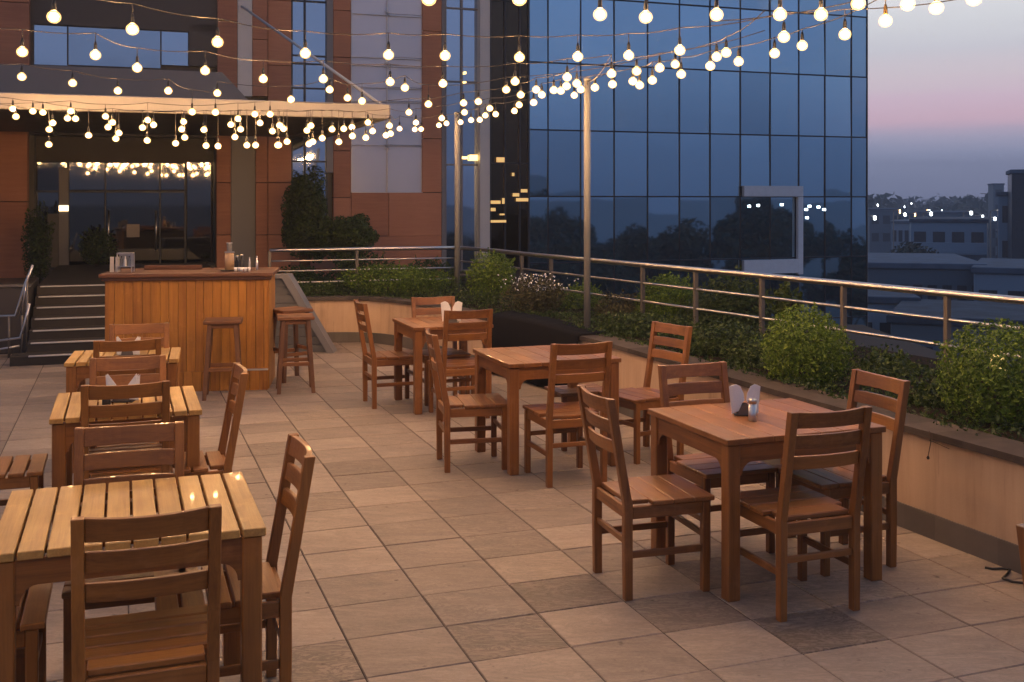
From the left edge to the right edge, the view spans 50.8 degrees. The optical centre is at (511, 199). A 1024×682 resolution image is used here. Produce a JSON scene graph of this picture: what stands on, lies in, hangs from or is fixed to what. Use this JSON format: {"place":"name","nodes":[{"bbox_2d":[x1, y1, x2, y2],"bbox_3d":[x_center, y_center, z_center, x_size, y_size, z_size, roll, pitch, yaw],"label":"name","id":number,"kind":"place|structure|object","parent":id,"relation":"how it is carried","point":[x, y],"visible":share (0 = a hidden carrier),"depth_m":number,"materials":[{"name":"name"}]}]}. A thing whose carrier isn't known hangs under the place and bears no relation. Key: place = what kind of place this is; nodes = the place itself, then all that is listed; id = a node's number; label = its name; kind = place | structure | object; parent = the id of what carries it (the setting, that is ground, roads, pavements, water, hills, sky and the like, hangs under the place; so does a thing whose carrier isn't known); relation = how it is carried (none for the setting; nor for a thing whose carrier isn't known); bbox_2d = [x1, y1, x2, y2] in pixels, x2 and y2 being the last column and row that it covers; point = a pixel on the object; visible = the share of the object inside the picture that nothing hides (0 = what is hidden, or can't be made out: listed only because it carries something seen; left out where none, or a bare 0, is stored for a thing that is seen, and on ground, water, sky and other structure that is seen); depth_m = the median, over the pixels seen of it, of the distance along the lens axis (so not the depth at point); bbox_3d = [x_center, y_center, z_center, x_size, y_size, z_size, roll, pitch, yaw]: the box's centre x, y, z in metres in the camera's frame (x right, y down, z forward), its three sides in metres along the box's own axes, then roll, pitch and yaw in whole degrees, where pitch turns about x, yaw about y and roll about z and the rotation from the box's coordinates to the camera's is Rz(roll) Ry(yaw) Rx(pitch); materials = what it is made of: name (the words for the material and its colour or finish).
{"place":"outdoors","nodes":[
{"label":"outdoors","id":0,"kind":"place"},
{"bbox_2d":[49,0,952,59],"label":"string light","id":1,"kind":"object","parent":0,"point":[305,53],"visible":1,"depth_m":7.33,"materials":[{"name":"white"}]},
{"bbox_2d":[0,325,1023,681],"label":"terrace paving","id":2,"kind":"structure","parent":0,"point":[404,492],"depth_m":5.25,"materials":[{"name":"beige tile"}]},
{"bbox_2d":[0,265,33,357],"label":"ramp handrail","id":3,"kind":"object","parent":2,"relation":"on","point":[24,293],"visible":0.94,"depth_m":12.59,"materials":[{"name":"metal"}]},
{"bbox_2d":[0,277,38,353],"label":"low wall","id":4,"kind":"structure","parent":2,"relation":"on","point":[10,290],"depth_m":12.95,"materials":[{"name":"grey stone"}]},
{"bbox_2d":[0,453,47,519],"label":"dining chair","id":5,"kind":"object","parent":2,"relation":"on","point":[17,467],"visible":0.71,"depth_m":5.59,"materials":[{"name":"brown wood"}]},
{"bbox_2d":[16,583,52,681],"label":"dining chair","id":6,"kind":"object","parent":2,"relation":"on","point":[31,632],"visible":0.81,"depth_m":3.64,"materials":[{"name":"brown wood"}]},
{"bbox_2d":[10,263,211,366],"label":"entrance steps","id":7,"kind":"structure","parent":2,"relation":"on","point":[68,319],"depth_m":13.16,"materials":[{"name":"concrete"}]},
{"bbox_2d":[20,201,55,283],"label":"entrance plant","id":8,"kind":"object","parent":7,"relation":"on","point":[37,232],"visible":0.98,"depth_m":16.53,"materials":[{"name":"green plant"}]},
{"bbox_2d":[78,227,118,265],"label":"entrance plant","id":9,"kind":"object","parent":7,"relation":"on","point":[97,250],"visible":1,"depth_m":17.93,"materials":[{"name":"green plant"}]},
{"bbox_2d":[64,347,180,472],"bbox_3d":[-2.747,1.475,7.657,0.740,0.750,0.620,0,0,-16],"label":"dining table","id":10,"kind":"object","parent":2,"relation":"on","point":[76,364],"visible":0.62,"depth_m":7.46,"materials":[{"name":"brown wood"}]},
{"bbox_2d":[62,421,185,681],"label":"dining chair","id":11,"kind":"object","parent":2,"relation":"on","point":[124,434],"visible":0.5,"depth_m":4.36,"materials":[{"name":"brown wood"}]},
{"bbox_2d":[80,380,169,516],"bbox_3d":[-2.014,1.383,5.620,0.428,0.933,0.556,0,0,-20],"label":"dining chair","id":12,"kind":"object","parent":2,"relation":"on","point":[109,392],"visible":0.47,"depth_m":5.39,"materials":[{"name":"brown wood"}]},
{"bbox_2d":[49,386,201,540],"bbox_3d":[-2.104,1.475,5.892,0.740,0.751,0.780,0,0,-20],"label":"dining table","id":13,"kind":"object","parent":2,"relation":"on","point":[65,417],"visible":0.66,"depth_m":5.64,"materials":[{"name":"brown wood"}]},
{"bbox_2d":[106,373,139,402],"bbox_3d":[-2.122,1.022,5.873,0.185,0.154,0.069,0,0,-3],"label":"napkin holder","id":14,"kind":"object","parent":13,"relation":"on","point":[134,380],"visible":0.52,"depth_m":5.86,"materials":[{"name":"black paper"}]},
{"bbox_2d":[93,338,160,442],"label":"dining chair","id":15,"kind":"object","parent":2,"relation":"on","point":[123,346],"visible":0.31,"depth_m":7.06,"materials":[{"name":"brown wood"}]},
{"bbox_2d":[89,355,165,478],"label":"dining chair","id":16,"kind":"object","parent":2,"relation":"on","point":[125,363],"visible":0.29,"depth_m":6.27,"materials":[{"name":"brown wood"}]},
{"bbox_2d":[0,472,265,681],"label":"dining table","id":17,"kind":"object","parent":2,"relation":"on","point":[26,544],"visible":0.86,"depth_m":3.62,"materials":[{"name":"brown wood"}]},
{"bbox_2d":[109,322,168,360],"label":"dining chair","id":18,"kind":"object","parent":2,"relation":"on","point":[116,329],"visible":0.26,"depth_m":7.99,"materials":[{"name":"brown wood"}]},
{"bbox_2d":[70,503,221,681],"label":"dining chair","id":19,"kind":"object","parent":2,"relation":"on","point":[180,644],"visible":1,"depth_m":3.23,"materials":[{"name":"brown wood"}]},
{"bbox_2d":[98,265,279,390],"bbox_3d":[-3.193,1.258,10.808,1.630,1.185,0.870,0,0,-8],"label":"bar counter","id":20,"kind":"object","parent":2,"relation":"on","point":[184,301],"visible":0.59,"depth_m":10.45,"materials":[{"name":"brown wood"}]},
{"bbox_2d":[117,252,134,271],"bbox_3d":[-3.791,0.614,10.580,0.146,0.190,0.110,0,0,-6],"label":"condiment rack","id":21,"kind":"object","parent":20,"relation":"on","point":[127,259],"visible":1,"depth_m":10.58,"materials":[{"name":"metal"}]},
{"bbox_2d":[220,243,237,270],"bbox_3d":[-2.820,0.569,10.760,0.180,0.280,0.177,0,0,0],"label":"bottle","id":22,"kind":"object","parent":20,"relation":"on","point":[229,259],"visible":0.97,"depth_m":10.72,"materials":[{"name":"glass"}]},
{"bbox_2d":[140,362,247,482],"bbox_3d":[-1.710,1.383,5.796,0.556,0.933,0.428,0,0,-20],"label":"dining chair","id":23,"kind":"object","parent":2,"relation":"on","point":[221,459],"visible":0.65,"depth_m":5.68,"materials":[{"name":"brown wood"}]},
{"bbox_2d":[202,317,242,400],"bbox_3d":[-2.710,1.485,10.120,0.360,0.730,0.360,0,0,-12],"label":"bar stool","id":24,"kind":"object","parent":2,"relation":"on","point":[211,323],"visible":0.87,"depth_m":9.99,"materials":[{"name":"brown wood"}]},
{"bbox_2d":[154,433,314,681],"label":"dining chair","id":25,"kind":"object","parent":2,"relation":"on","point":[277,593],"visible":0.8,"depth_m":3.84,"materials":[{"name":"brown wood"}]},
{"bbox_2d":[273,306,314,382],"bbox_3d":[-2.280,1.485,11.100,0.360,0.730,0.360,0,0,-40],"label":"bar stool","id":26,"kind":"object","parent":2,"relation":"on","point":[291,310],"visible":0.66,"depth_m":11.05,"materials":[{"name":"brown wood"}]},
{"bbox_2d":[276,313,314,394],"bbox_3d":[-2.100,1.485,10.450,0.360,0.730,0.360,0,0,-14],"label":"bar stool","id":27,"kind":"object","parent":2,"relation":"on","point":[295,318],"visible":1,"depth_m":10.32,"materials":[{"name":"brown wood"}]},
{"bbox_2d":[275,273,336,352],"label":"sloped parapet","id":28,"kind":"structure","parent":2,"relation":"on","point":[289,292],"depth_m":13.05,"materials":[{"name":"grey concrete"}]},
{"bbox_2d":[354,300,422,408],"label":"dining chair","id":29,"kind":"object","parent":2,"relation":"on","point":[373,359],"visible":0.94,"depth_m":9.63,"materials":[{"name":"red wood"}]},
{"bbox_2d":[411,296,470,405],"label":"dining chair","id":30,"kind":"object","parent":2,"relation":"on","point":[453,352],"visible":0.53,"depth_m":10.11,"materials":[{"name":"red wood"}]},
{"bbox_2d":[392,316,492,414],"bbox_3d":[-0.637,1.475,9.748,0.720,0.750,0.800,0,0,-20],"label":"dining table","id":31,"kind":"object","parent":2,"relation":"on","point":[413,328],"visible":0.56,"depth_m":9.47,"materials":[{"name":"red wood"}]},
{"bbox_2d":[441,301,461,322],"bbox_3d":[-0.542,1.004,9.671,0.195,0.190,0.072,0,0,-6],"label":"napkin holder","id":32,"kind":"object","parent":31,"relation":"on","point":[457,306],"visible":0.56,"depth_m":9.66,"materials":[{"name":"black paper"}]},
{"bbox_2d":[427,309,492,421],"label":"dining chair","id":33,"kind":"object","parent":2,"relation":"on","point":[453,366],"visible":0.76,"depth_m":9.04,"materials":[{"name":"red wood"}]},
{"bbox_2d":[424,328,506,472],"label":"dining chair","id":34,"kind":"object","parent":2,"relation":"on","point":[493,405],"visible":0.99,"depth_m":7.38,"materials":[{"name":"red wood"}]},
{"bbox_2d":[473,345,620,475],"bbox_3d":[0.235,1.475,7.717,0.830,0.751,0.800,0,0,-20],"label":"dining table","id":35,"kind":"object","parent":2,"relation":"on","point":[515,367],"visible":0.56,"depth_m":7.47,"materials":[{"name":"red wood"}]},
{"bbox_2d":[523,341,612,487],"bbox_3d":[0.366,1.383,7.151,0.428,0.933,0.556,0,0,-20],"label":"dining chair","id":36,"kind":"object","parent":2,"relation":"on","point":[550,410],"visible":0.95,"depth_m":6.97,"materials":[{"name":"red wood"}]},
{"bbox_2d":[544,383,601,450],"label":"dining chair","id":37,"kind":"object","parent":2,"relation":"on","point":[565,393],"visible":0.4,"depth_m":7.98,"materials":[{"name":"brown wood"}]},
{"bbox_2d":[576,385,714,600],"bbox_3d":[0.631,1.383,5.216,0.556,0.933,0.428,0,0,-17],"label":"dining chair","id":38,"kind":"object","parent":2,"relation":"on","point":[671,497],"visible":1,"depth_m":5.09,"materials":[{"name":"red wood"}]},
{"bbox_2d":[598,321,692,464],"bbox_3d":[0.974,1.383,7.835,0.556,0.933,0.428,0,0,-32],"label":"dining chair","id":39,"kind":"object","parent":2,"relation":"on","point":[645,397],"visible":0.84,"depth_m":7.82,"materials":[{"name":"red wood"}]},
{"bbox_2d":[305,287,1023,574],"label":"planter","id":40,"kind":"object","parent":2,"relation":"on","point":[964,492],"visible":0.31,"depth_m":6.01,"materials":[{"name":"concrete"}]},
{"bbox_2d":[298,280,348,295],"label":"hedge","id":41,"kind":"object","parent":40,"relation":"in","point":[319,289],"visible":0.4,"depth_m":14.31,"materials":[{"name":"green plant"}]},
{"bbox_2d":[268,246,454,292],"bbox_3d":[-2.085,1.012,15.322,2.708,0.676,0.052,0,0,-18],"label":"back railing","id":42,"kind":"object","parent":40,"relation":"on","point":[356,250],"visible":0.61,"depth_m":15.26,"materials":[{"name":"metal"}]},
{"bbox_2d":[337,260,460,296],"bbox_3d":[-1.540,1.081,14.546,1.719,0.533,0.628,0,0,0],"label":"hedge","id":43,"kind":"object","parent":40,"relation":"on","point":[407,280],"visible":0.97,"depth_m":14.44,"materials":[{"name":"green plant"}]},
{"bbox_2d":[454,112,459,295],"bbox_3d":[-0.746,0.075,14.688,0.140,2.550,0.163,0,0,0],"label":"light pole","id":44,"kind":"object","parent":40,"relation":"on","point":[457,197],"visible":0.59,"depth_m":14.67,"materials":[{"name":"metal"}]},
{"bbox_2d":[463,247,517,302],"bbox_3d":[-0.279,0.971,13.697,0.708,0.747,0.617,0,0,0],"label":"round bush","id":45,"kind":"object","parent":40,"relation":"on","point":[492,282],"visible":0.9,"depth_m":13.59,"materials":[{"name":"green plant"}]},
{"bbox_2d":[496,272,574,314],"bbox_3d":[0.310,1.084,12.310,0.967,0.523,0.698,0,0,-20],"label":"brown shrub","id":46,"kind":"object","parent":40,"relation":"on","point":[534,301],"visible":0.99,"depth_m":12.21,"materials":[{"name":"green plant"}]},
{"bbox_2d":[492,310,605,386],"bbox_3d":[0.309,1.520,10.836,0.380,0.640,1.791,0,0,-30],"label":"cloth cover","id":47,"kind":"object","parent":40,"relation":"on","point":[511,328],"visible":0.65,"depth_m":10.83,"materials":[{"name":"black fabric"}]},
{"bbox_2d":[557,278,608,308],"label":"round bush","id":48,"kind":"object","parent":40,"relation":"on","point":[578,288],"visible":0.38,"depth_m":13.11,"materials":[{"name":"green plant"}]},
{"bbox_2d":[583,77,590,327],"bbox_3d":[0.725,0.085,10.391,0.140,2.530,0.158,0,0,0],"label":"light pole","id":49,"kind":"object","parent":40,"relation":"on","point":[586,80],"visible":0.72,"depth_m":10.37,"materials":[{"name":"metal"}]},
{"bbox_2d":[0,28,613,85],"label":"string light","id":50,"kind":"object","parent":49,"relation":"hanging from","point":[205,70],"visible":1,"depth_m":8.96,"materials":[{"name":"white glass"}]},
{"bbox_2d":[593,287,654,319],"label":"brown shrub","id":51,"kind":"object","parent":40,"relation":"on","point":[625,305],"visible":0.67,"depth_m":11.93,"materials":[{"name":"green plant"}]},
{"bbox_2d":[595,310,684,337],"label":"leafy shrub","id":52,"kind":"object","parent":40,"relation":"in","point":[640,317],"visible":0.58,"depth_m":10.41,"materials":[{"name":"green plant"}]},
{"bbox_2d":[304,277,1023,443],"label":"ground cover","id":53,"kind":"object","parent":40,"relation":"on","point":[927,371],"visible":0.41,"depth_m":8.42,"materials":[{"name":"green plant"}]},
{"bbox_2d":[634,270,698,321],"bbox_3d":[1.693,1.045,11.801,0.690,0.601,0.716,0,0,-37],"label":"round bush","id":54,"kind":"object","parent":40,"relation":"on","point":[679,295],"visible":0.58,"depth_m":11.65,"materials":[{"name":"green plant"}]},
{"bbox_2d":[674,287,736,324],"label":"leafy shrub","id":55,"kind":"object","parent":40,"relation":"on","point":[683,313],"visible":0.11,"depth_m":11.44,"materials":[{"name":"green plant"}]},
{"bbox_2d":[675,319,766,357],"bbox_3d":[1.801,1.185,9.178,0.867,0.326,0.554,0,0,0],"label":"leafy shrub","id":56,"kind":"object","parent":40,"relation":"in","point":[719,332],"visible":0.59,"depth_m":9.09,"materials":[{"name":"green plant"}]},
{"bbox_2d":[687,265,778,331],"bbox_3d":[2.292,1.010,11.111,1.000,0.676,0.763,0,0,0],"label":"leafy shrub","id":57,"kind":"object","parent":40,"relation":"on","point":[746,305],"visible":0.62,"depth_m":10.96,"materials":[{"name":"green plant"}]},
{"bbox_2d":[460,246,1023,371],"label":"side railing","id":58,"kind":"object","parent":40,"relation":"on","point":[946,318],"visible":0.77,"depth_m":9.80,"materials":[{"name":"metal"}]},
{"bbox_2d":[720,330,791,367],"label":"leafy shrub","id":59,"kind":"object","parent":40,"relation":"in","point":[751,346],"visible":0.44,"depth_m":8.53,"materials":[{"name":"green plant"}]},
{"bbox_2d":[765,281,802,333],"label":"leafy shrub","id":60,"kind":"object","parent":40,"relation":"in","point":[785,290],"visible":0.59,"depth_m":10.56,"materials":[{"name":"green plant"}]},
{"bbox_2d":[755,301,857,388],"bbox_3d":[2.068,1.030,7.639,0.684,0.629,0.608,0,0,0],"label":"round bush","id":61,"kind":"object","parent":40,"relation":"on","point":[813,358],"visible":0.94,"depth_m":7.49,"materials":[{"name":"green plant"}]},
{"bbox_2d":[847,348,922,377],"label":"leafy shrub","id":62,"kind":"object","parent":40,"relation":"in","point":[885,356],"visible":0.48,"depth_m":8.13,"materials":[{"name":"green plant"}]},
{"bbox_2d":[888,379,966,407],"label":"leafy shrub","id":63,"kind":"object","parent":40,"relation":"in","point":[929,398],"visible":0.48,"depth_m":6.92,"materials":[{"name":"green plant"}]},
{"bbox_2d":[931,318,1023,429],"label":"round bush","id":64,"kind":"object","parent":40,"relation":"on","point":[989,384],"visible":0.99,"depth_m":6.34,"materials":[{"name":"green plant"}]},
{"bbox_2d":[658,361,777,560],"bbox_3d":[1.094,1.383,5.809,0.428,0.933,0.556,0,0,-20],"label":"dining chair","id":65,"kind":"object","parent":2,"relation":"on","point":[702,471],"visible":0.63,"depth_m":5.88,"materials":[{"name":"brown wood"}]},
{"bbox_2d":[648,398,885,601],"bbox_3d":[1.266,1.475,5.456,0.885,0.751,0.800,0,0,-20],"label":"dining table","id":66,"kind":"object","parent":2,"relation":"on","point":[733,444],"visible":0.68,"depth_m":5.22,"materials":[{"name":"brown wood"}]},
{"bbox_2d":[729,384,760,415],"bbox_3d":[1.190,1.020,5.504,0.163,0.159,0.060,0,0,-3],"label":"napkin holder","id":67,"kind":"object","parent":66,"relation":"on","point":[739,406],"visible":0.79,"depth_m":5.50,"materials":[{"name":"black paper"}]},
{"bbox_2d":[740,406,871,621],"bbox_3d":[1.311,1.383,4.950,0.428,0.933,0.556,0,0,-20],"label":"dining chair","id":68,"kind":"object","parent":2,"relation":"on","point":[785,502],"visible":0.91,"depth_m":4.79,"materials":[{"name":"brown wood"}]},
{"bbox_2d":[772,369,909,576],"bbox_3d":[1.700,1.383,5.566,0.556,0.933,0.428,0,0,-20],"label":"dining chair","id":69,"kind":"object","parent":2,"relation":"on","point":[834,482],"visible":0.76,"depth_m":5.45,"materials":[{"name":"brown wood"}]},
{"bbox_2d":[1016,524,1023,586],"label":"dining chair","id":70,"kind":"object","parent":2,"relation":"on","point":[1020,531],"visible":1,"depth_m":3.02,"materials":[{"name":"red wood"}]},
{"bbox_2d":[425,0,862,20],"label":"string light","id":71,"kind":"object","parent":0,"point":[717,14],"visible":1,"depth_m":5.97,"materials":[{"name":"white glass"}]},
{"bbox_2d":[710,0,977,24],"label":"string light","id":72,"kind":"object","parent":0,"point":[908,4],"visible":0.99,"depth_m":6.19,"materials":[{"name":"white glass"}]},
{"bbox_2d":[868,0,1023,204],"label":"sky","id":73,"kind":"structure","parent":0,"point":[946,86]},
{"bbox_2d":[987,183,1004,228],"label":"tank tower","id":74,"kind":"structure","parent":0,"point":[993,188],"depth_m":220.30,"materials":[{"name":"grey concrete"}]},
{"label":"ground","id":75,"kind":"structure","parent":0,"visible":0},
{"bbox_2d":[517,0,867,326],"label":"glass tower","id":76,"kind":"structure","parent":75,"relation":"on","point":[756,160],"depth_m":31.90,"materials":[{"name":"glass"}]},
{"bbox_2d":[868,208,903,252],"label":"building","id":77,"kind":"structure","parent":75,"relation":"on","point":[880,234],"depth_m":190.18,"materials":[{"name":"grey concrete"}]},
{"bbox_2d":[868,289,920,334],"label":"building","id":78,"kind":"structure","parent":75,"relation":"on","point":[884,300],"depth_m":51.83,"materials":[{"name":"grey concrete"}]},
{"bbox_2d":[890,220,910,252],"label":"house","id":79,"kind":"structure","parent":75,"relation":"on","point":[902,230],"depth_m":141.55,"materials":[{"name":"grey concrete"}]},
{"bbox_2d":[896,242,938,252],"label":"city tree","id":80,"kind":"object","parent":75,"relation":"on","point":[915,245],"visible":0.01,"depth_m":79.88,"materials":[{"name":"green plant"}]},
{"bbox_2d":[868,253,986,300],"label":"building","id":81,"kind":"structure","parent":75,"relation":"on","point":[945,271],"depth_m":62.18,"materials":[{"name":"grey concrete"}]},
{"bbox_2d":[868,193,987,216],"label":"woods","id":82,"kind":"object","parent":75,"relation":"on","point":[977,206],"visible":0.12,"depth_m":311.65,"materials":[{"name":"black plant"}]},
{"bbox_2d":[916,211,972,216],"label":"building","id":83,"kind":"structure","parent":75,"relation":"on","point":[946,214],"depth_m":169.87,"materials":[{"name":"grey concrete"}]},
{"bbox_2d":[909,217,988,260],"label":"apartment block","id":84,"kind":"structure","parent":75,"relation":"on","point":[966,237],"depth_m":104.51,"materials":[{"name":"grey concrete"}]},
{"bbox_2d":[886,299,1023,372],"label":"building","id":85,"kind":"structure","parent":75,"relation":"on","point":[930,330],"depth_m":44.90,"materials":[{"name":"grey concrete"}]},
{"bbox_2d":[988,221,996,257],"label":"house","id":86,"kind":"structure","parent":75,"relation":"on","point":[993,239],"depth_m":184.88,"materials":[{"name":"grey concrete"}]},
{"bbox_2d":[971,258,1023,301],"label":"building","id":87,"kind":"structure","parent":75,"relation":"on","point":[1001,276],"depth_m":58.82,"materials":[{"name":"grey concrete"}]},
{"bbox_2d":[996,192,1007,257],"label":"apartment block","id":88,"kind":"structure","parent":75,"relation":"on","point":[1002,224],"depth_m":95.91,"materials":[{"name":"grey concrete"}]},
{"bbox_2d":[1006,169,1023,258],"bbox_3d":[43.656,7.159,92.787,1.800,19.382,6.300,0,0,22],"label":"building","id":89,"kind":"structure","parent":75,"relation":"on","point":[1015,213],"depth_m":90.12,"materials":[{"name":"grey concrete"}]},
{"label":"terrace slab","id":90,"kind":"structure","parent":0,"visible":0},
{"bbox_2d":[0,0,529,290],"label":"terracotta building","id":91,"kind":"structure","parent":90,"relation":"on","point":[159,197],"depth_m":19.17,"materials":[{"name":"paint"}]},
{"bbox_2d":[34,24,188,70],"bbox_3d":[-6.814,-2.652,18.392,2.506,0.828,0.057,0,0,-20],"label":"window","id":92,"kind":"structure","parent":91,"relation":"in","point":[50,49],"depth_m":18.38,"materials":[{"name":"blue glass"}]},
{"bbox_2d":[290,0,327,215],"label":"window","id":93,"kind":"structure","parent":91,"relation":"in","point":[306,15],"depth_m":19.52,"materials":[{"name":"blue glass"}]},
{"bbox_2d":[0,67,618,147],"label":"string light","id":94,"kind":"object","parent":91,"relation":"hanging from","point":[273,131],"visible":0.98,"depth_m":12.10,"materials":[{"name":"white glass"}]},
{"bbox_2d":[0,10,764,121],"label":"string light","id":95,"kind":"object","parent":91,"relation":"hanging from","point":[660,67],"visible":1,"depth_m":10.69,"materials":[{"name":"white glass"}]},
{"bbox_2d":[0,30,764,113],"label":"string light","id":96,"kind":"object","parent":91,"relation":"hanging from","point":[506,89],"visible":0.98,"depth_m":10.35,"materials":[{"name":"white glass"}]},
{"bbox_2d":[351,0,422,192],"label":"window","id":97,"kind":"structure","parent":91,"relation":"in","point":[379,163],"depth_m":20.01,"materials":[{"name":"glass"}]},
{"bbox_2d":[0,0,875,131],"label":"string light","id":98,"kind":"object","parent":91,"relation":"hanging from","point":[710,65],"visible":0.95,"depth_m":12.08,"materials":[{"name":"white glass"}]},
{"bbox_2d":[444,0,477,271],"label":"window","id":99,"kind":"structure","parent":91,"relation":"in","point":[460,15],"depth_m":20.49,"materials":[{"name":"blue glass"}]},
{"bbox_2d":[490,0,529,270],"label":"window","id":100,"kind":"structure","parent":91,"relation":"in","point":[509,131],"depth_m":20.83,"materials":[{"name":"brown glass"}]},
{"bbox_2d":[280,165,331,269],"bbox_3d":[-3.450,0.659,18.172,0.866,2.500,0.840,0,0,30],"label":"slender tree","id":101,"kind":"object","parent":90,"relation":"on","point":[305,211],"visible":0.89,"depth_m":17.97,"materials":[{"name":"green plant"}]},
{"bbox_2d":[276,264,336,290],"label":"background shrub","id":102,"kind":"object","parent":90,"relation":"on","point":[309,276],"visible":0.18,"depth_m":16.90,"materials":[{"name":"green plant"}]},
{"bbox_2d":[314,213,379,290],"bbox_3d":[-2.695,1.061,17.639,1.104,1.694,0.852,0,0,0],"label":"leafy tree","id":103,"kind":"object","parent":90,"relation":"on","point":[352,231],"visible":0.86,"depth_m":17.44,"materials":[{"name":"green plant"}]},
{"bbox_2d":[321,251,409,290],"bbox_3d":[-2.250,1.337,16.814,1.479,1.076,0.937,0,0,0],"label":"background shrub","id":104,"kind":"object","parent":90,"relation":"on","point":[337,273],"visible":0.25,"depth_m":16.70,"materials":[{"name":"green plant"}]},
{"bbox_2d":[392,255,467,287],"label":"background shrub","id":105,"kind":"object","parent":90,"relation":"on","point":[427,262],"visible":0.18,"depth_m":16.80,"materials":[{"name":"green plant"}]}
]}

